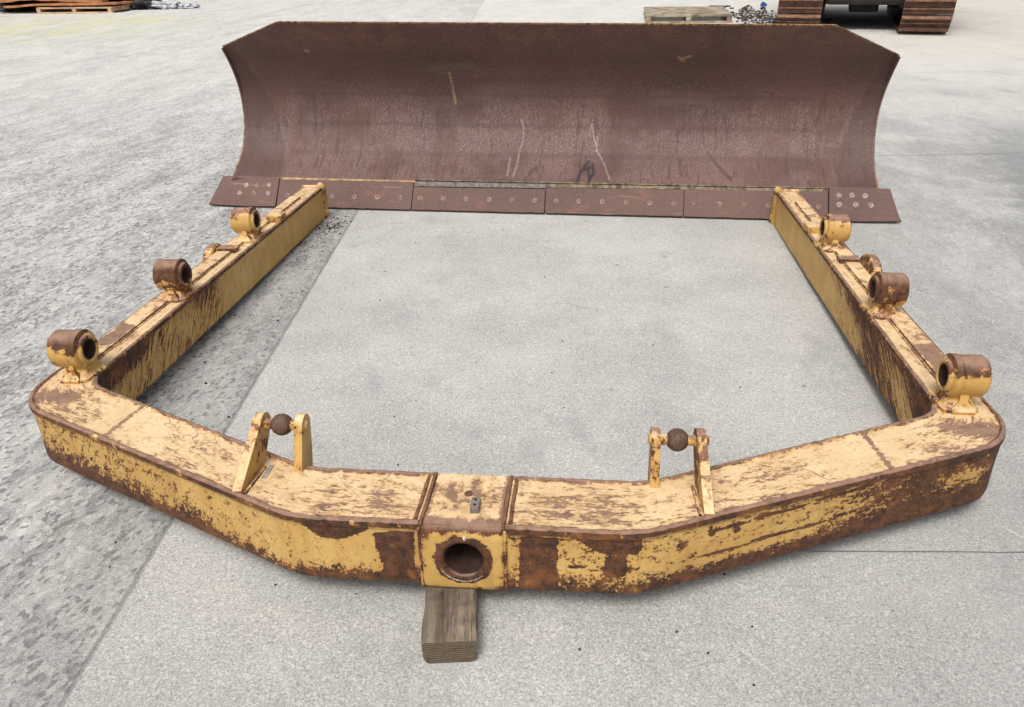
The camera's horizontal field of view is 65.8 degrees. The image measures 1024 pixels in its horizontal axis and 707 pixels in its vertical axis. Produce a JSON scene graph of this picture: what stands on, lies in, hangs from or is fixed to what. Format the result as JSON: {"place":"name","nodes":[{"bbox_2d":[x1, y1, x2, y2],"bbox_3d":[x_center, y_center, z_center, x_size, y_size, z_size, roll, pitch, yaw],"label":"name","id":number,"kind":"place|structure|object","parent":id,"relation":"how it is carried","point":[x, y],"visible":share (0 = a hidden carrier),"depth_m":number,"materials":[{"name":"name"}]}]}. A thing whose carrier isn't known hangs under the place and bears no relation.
{"place":"outdoors","nodes":[
{"label":"outdoors","id":0,"kind":"place"},
{"bbox_2d":[0,0,1023,706],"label":"ground","id":1,"kind":"structure","parent":0,"point":[128,124],"depth_m":3.25,"materials":[{"name":"concrete"}]},
{"bbox_2d":[0,0,36,11],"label":"dark bundle","id":2,"kind":"object","parent":1,"relation":"on","point":[20,9],"visible":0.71,"depth_m":21.88,"materials":[{"name":"metal"}]},
{"bbox_2d":[36,4,132,13],"bbox_3d":[-11.459,-9.506,21.756,2.150,0.150,1.900,3,28,7],"label":"pallet","id":3,"kind":"object","parent":1,"relation":"on","point":[75,9],"visible":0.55,"depth_m":21.05,"materials":[{"name":"brown wood"}]},
{"bbox_2d":[3,0,133,7],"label":"rusty sheet","id":4,"kind":"object","parent":3,"relation":"on","point":[61,3],"visible":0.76,"depth_m":21.08,"materials":[{"name":"brown metal"}]},
{"bbox_2d":[0,0,107,2],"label":"rusty sheet","id":5,"kind":"object","parent":4,"relation":"on","point":[86,1],"visible":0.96,"depth_m":20.95,"materials":[{"name":"brown metal"}]},
{"bbox_2d":[121,0,161,9],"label":"scrap heap","id":6,"kind":"object","parent":1,"relation":"on","point":[141,4],"visible":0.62,"depth_m":21.62,"materials":[{"name":"black plastic"}]},
{"bbox_2d":[151,0,179,9],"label":"scrap heap","id":7,"kind":"object","parent":1,"relation":"on","point":[167,4],"visible":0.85,"depth_m":21.65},
{"bbox_2d":[176,3,200,8],"bbox_3d":[-8.952,-9.602,21.860,0.680,0.168,0.481,4,28,10],"label":"scrap heap","id":8,"kind":"object","parent":1,"relation":"on","point":[186,5],"visible":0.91,"depth_m":21.73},
{"bbox_2d":[421,586,477,663],"bbox_3d":[-0.166,0.594,2.229,0.141,0.076,0.623,-2,28,-1],"label":"timber block","id":9,"kind":"object","parent":1,"relation":"on","point":[449,628],"depth_m":1.99,"materials":[{"name":"brown wood"}]},
{"bbox_2d":[1,176,1006,685],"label":"gravel specks","id":10,"kind":"object","parent":1,"relation":"on","point":[341,308],"visible":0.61,"depth_m":4.59,"materials":[{"name":"gravel"}]},
{"bbox_2d":[28,182,1005,593],"bbox_3d":[0.029,-0.281,3.489,3.177,0.374,3.341,2,27,5],"label":"push frame","id":11,"kind":"object","parent":1,"relation":"on","point":[936,448],"visible":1,"depth_m":2.23,"materials":[{"name":"yellow paint"}]},
{"bbox_2d":[209,21,900,221],"bbox_3d":[0.195,-1.592,5.204,4.481,1.152,0.831,3,28,8],"label":"bulldozer blade","id":12,"kind":"object","parent":1,"relation":"on","point":[712,120],"visible":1,"depth_m":5.14,"materials":[{"name":"brown metal"}]},
{"bbox_2d":[643,6,732,22],"bbox_3d":[3.636,-7.114,16.608,1.700,0.150,2.100,3,28,7],"label":"pallet","id":13,"kind":"object","parent":1,"relation":"on","point":[687,13],"visible":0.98,"depth_m":16.08,"materials":[{"name":"grey wood"}]},
{"bbox_2d":[719,5,832,23],"bbox_3d":[5.250,-7.005,16.425,2.190,0.106,5.431,-1,28,0],"label":"rubble","id":14,"kind":"object","parent":1,"relation":"on","point":[764,17],"visible":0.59,"depth_m":16.29,"materials":[{"name":"stone"}]},
{"bbox_2d":[777,0,956,33],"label":"tracked machine","id":15,"kind":"object","parent":1,"relation":"on","point":[923,16],"visible":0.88,"depth_m":13.49,"materials":[{"name":"metal"}]}
]}

